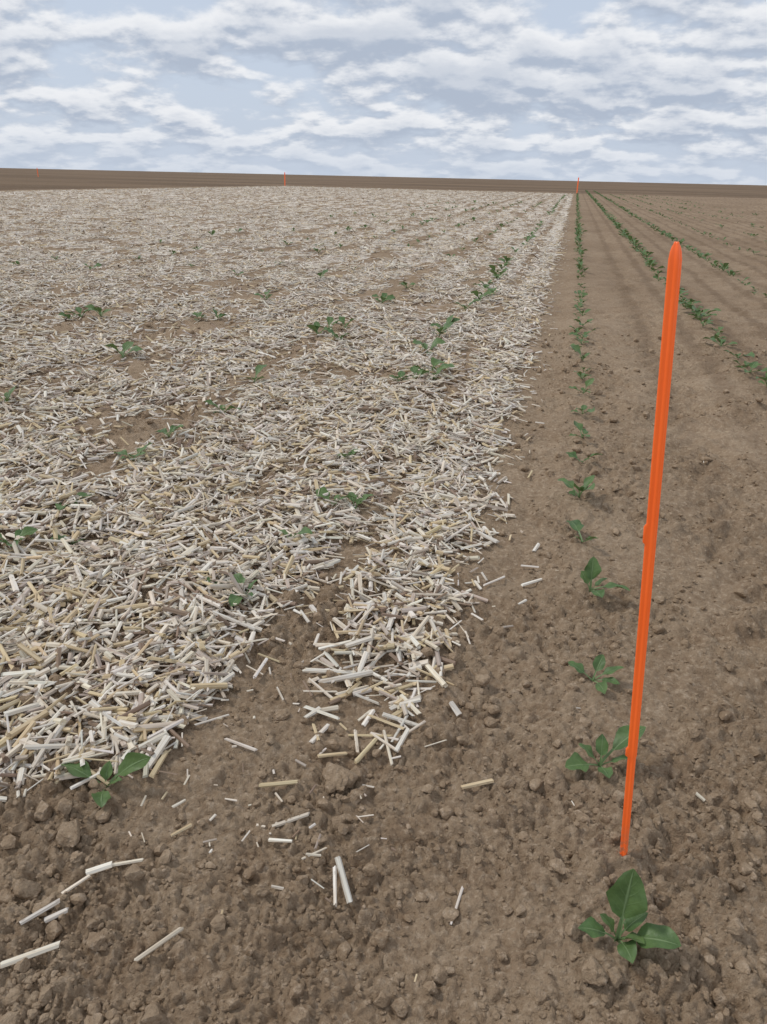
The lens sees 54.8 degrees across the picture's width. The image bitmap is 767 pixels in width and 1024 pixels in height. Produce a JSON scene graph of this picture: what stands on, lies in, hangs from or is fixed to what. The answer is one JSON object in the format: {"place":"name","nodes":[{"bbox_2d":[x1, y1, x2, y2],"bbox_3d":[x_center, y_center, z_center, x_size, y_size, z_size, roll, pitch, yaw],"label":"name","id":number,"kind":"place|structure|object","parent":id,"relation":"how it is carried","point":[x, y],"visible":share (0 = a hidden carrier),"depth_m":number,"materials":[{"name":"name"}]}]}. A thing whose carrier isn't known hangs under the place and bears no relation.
{"place":"outdoors","nodes":[
{"label":"outdoors","id":0,"kind":"place"},
{"bbox_2d":[0,168,766,1023],"bbox_3d":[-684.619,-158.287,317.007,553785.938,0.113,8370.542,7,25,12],"label":"ground","id":1,"kind":"structure","parent":0,"point":[622,286],"depth_m":1.58,"materials":[{"name":"soil"}]},
{"bbox_2d":[0,526,37,546],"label":"beet seedling","id":2,"kind":"object","parent":1,"relation":"on","point":[27,530],"visible":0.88,"depth_m":2.12,"materials":[{"name":"green plant"}]},
{"bbox_2d":[50,535,82,544],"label":"beet seedling","id":3,"kind":"object","parent":1,"relation":"on","point":[60,537],"visible":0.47,"depth_m":2.15,"materials":[{"name":"green plant"}]},
{"bbox_2d":[61,752,150,807],"bbox_3d":[-0.488,0.453,1.259,0.167,0.070,0.078,7,25,12],"label":"beet seedling","id":4,"kind":"object","parent":1,"relation":"on","point":[132,762],"visible":1,"depth_m":1.27,"materials":[{"name":"green plant"}]},
{"bbox_2d":[114,442,151,460],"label":"beet seedling","id":5,"kind":"object","parent":1,"relation":"on","point":[124,451],"visible":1,"depth_m":2.77,"materials":[{"name":"green plant"}]},
{"bbox_2d":[154,424,182,437],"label":"beet seedling","id":6,"kind":"object","parent":1,"relation":"on","point":[173,428],"visible":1,"depth_m":3.03,"materials":[{"name":"green plant"}]},
{"bbox_2d":[316,487,354,506],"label":"beet seedling","id":7,"kind":"object","parent":1,"relation":"on","point":[322,490],"visible":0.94,"depth_m":2.40,"materials":[{"name":"green plant"}]},
{"bbox_2d":[348,492,372,508],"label":"beet seedling","id":8,"kind":"object","parent":1,"relation":"on","point":[359,500],"visible":0.88,"depth_m":2.40,"materials":[{"name":"green plant"}]},
{"bbox_2d":[0,186,726,981],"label":"straw mulch","id":9,"kind":"object","parent":1,"relation":"on","point":[20,646],"visible":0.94,"depth_m":2.66,"materials":[{"name":"beige plant"}]},
{"bbox_2d":[55,492,90,509],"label":"beet seedling","id":10,"kind":"object","parent":9,"relation":"on","point":[59,506],"visible":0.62,"depth_m":2.35,"materials":[{"name":"green plant"}]},
{"bbox_2d":[203,399,239,412],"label":"beet seedling","id":11,"kind":"object","parent":9,"relation":"on","point":[209,401],"visible":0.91,"depth_m":3.31,"materials":[{"name":"green plant"}]},
{"bbox_2d":[206,573,242,583],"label":"beet seedling","id":12,"kind":"object","parent":9,"relation":"on","point":[209,580],"visible":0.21,"depth_m":1.90,"materials":[{"name":"green plant"}]},
{"bbox_2d":[228,573,256,605],"bbox_3d":[-0.353,0.200,1.857,0.068,0.039,0.130,0,24,-3],"label":"beet seedling","id":13,"kind":"object","parent":9,"relation":"on","point":[239,578],"visible":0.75,"depth_m":1.85,"materials":[{"name":"green plant"}]},
{"bbox_2d":[279,526,311,536],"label":"beet seedling","id":14,"kind":"object","parent":9,"relation":"on","point":[305,529],"visible":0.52,"depth_m":2.12,"materials":[{"name":"green plant"}]},
{"bbox_2d":[338,449,358,456],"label":"beet seedling","id":15,"kind":"object","parent":9,"relation":"on","point":[351,453],"visible":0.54,"depth_m":2.81,"materials":[{"name":"green plant"}]},
{"bbox_2d":[389,371,408,380],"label":"beet seedling","id":16,"kind":"object","parent":9,"relation":"on","point":[401,374],"visible":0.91,"depth_m":3.86,"materials":[{"name":"green plant"}]},
{"bbox_2d":[410,366,429,377],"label":"beet seedling","id":17,"kind":"object","parent":9,"relation":"on","point":[414,369],"visible":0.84,"depth_m":3.90,"materials":[{"name":"green plant"}]},
{"bbox_2d":[414,357,453,370],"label":"beet seedling","id":18,"kind":"object","parent":9,"relation":"on","point":[434,361],"visible":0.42,"depth_m":4.07,"materials":[{"name":"green plant"}]},
{"bbox_2d":[428,365,449,379],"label":"beet seedling","id":19,"kind":"object","parent":9,"relation":"on","point":[441,367],"visible":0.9,"depth_m":3.89,"materials":[{"name":"green plant"}]},
{"bbox_2d":[0,298,766,1023],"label":"soil clods","id":20,"kind":"object","parent":1,"relation":"on","point":[338,780],"visible":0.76,"depth_m":1.20,"materials":[{"name":"brown soil"}]},
{"bbox_2d":[0,190,766,401],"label":"beet seedling rows","id":21,"kind":"object","parent":1,"relation":"on","point":[315,326],"visible":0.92,"depth_m":6.95,"materials":[{"name":"green plant"}]},
{"bbox_2d":[558,475,594,497],"bbox_3d":[0.641,-0.081,2.471,0.121,0.077,0.146,7,25,12],"label":"beet seedling","id":22,"kind":"object","parent":1,"relation":"on","point":[587,482],"visible":1,"depth_m":2.49,"materials":[{"name":"green plant"}]},
{"bbox_2d":[569,421,589,437],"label":"beet seedling","id":23,"kind":"object","parent":1,"relation":"on","point":[579,426],"visible":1,"depth_m":3.10,"materials":[{"name":"green plant"}]},
{"bbox_2d":[568,378,593,392],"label":"beet seedling","id":24,"kind":"object","parent":1,"relation":"on","point":[588,382],"visible":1,"depth_m":3.78,"materials":[{"name":"green plant"}]},
{"bbox_2d":[566,519,598,542],"bbox_3d":[0.597,0.063,2.221,0.069,0.046,0.159,-1,24,-5],"label":"beet seedling","id":25,"kind":"object","parent":1,"relation":"on","point":[576,525],"visible":1,"depth_m":2.24,"materials":[{"name":"green plant"}]},
{"bbox_2d":[570,405,594,413],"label":"beet seedling","id":26,"kind":"object","parent":1,"relation":"on","point":[583,407],"visible":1,"depth_m":3.45,"materials":[{"name":"green plant"}]},
{"bbox_2d":[566,451,602,461],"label":"beet seedling","id":27,"kind":"object","parent":1,"relation":"on","point":[572,454],"visible":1,"depth_m":2.84,"materials":[{"name":"green plant"}]},
{"bbox_2d":[568,654,623,693],"bbox_3d":[0.465,0.344,1.600,0.082,0.046,0.113,-13,28,-29],"label":"beet seedling","id":28,"kind":"object","parent":1,"relation":"on","point":[599,661],"visible":1,"depth_m":1.60,"materials":[{"name":"green plant"}]},
{"bbox_2d":[580,557,629,597],"bbox_3d":[0.572,0.174,1.917,0.093,0.090,0.110,-5,25,-13],"label":"beet seedling","id":29,"kind":"object","parent":1,"relation":"on","point":[591,571],"visible":1,"depth_m":1.93,"materials":[{"name":"green plant"}]},
{"bbox_2d":[565,725,645,777],"bbox_3d":[0.407,0.440,1.338,0.161,0.068,0.076,-3,25,-9],"label":"beet seedling","id":30,"kind":"object","parent":1,"relation":"on","point":[575,761],"visible":0.94,"depth_m":1.35,"materials":[{"name":"green plant"}]},
{"bbox_2d":[578,869,680,963],"bbox_3d":[0.343,0.559,1.014,0.124,0.117,0.065,19,30,34],"label":"beet seedling","id":31,"kind":"object","parent":1,"relation":"on","point":[626,896],"visible":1,"depth_m":1.02,"materials":[{"name":"green plant"}]},
{"bbox_2d":[620,241,681,855],"bbox_3d":[0.351,0.153,0.999,0.102,0.975,0.014,1,24,0],"label":"marker stake","id":32,"kind":"object","parent":1,"relation":"on","point":[666,359],"visible":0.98,"depth_m":0.93,"materials":[{"name":"orange plastic"}]},
{"bbox_2d":[735,361,766,372],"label":"beet seedling","id":33,"kind":"object","parent":1,"relation":"on","point":[755,364],"visible":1,"depth_m":4.08,"materials":[{"name":"green plant"}]},
{"bbox_2d":[756,372,766,384],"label":"beet seedling","id":34,"kind":"object","parent":1,"relation":"on","point":[764,379],"visible":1,"depth_m":3.82,"materials":[{"name":"green plant"}]},
{"bbox_2d":[0,0,766,184],"label":"sky","id":35,"kind":"structure","parent":0,"point":[643,91],"materials":[{"name":"white"}]}
]}

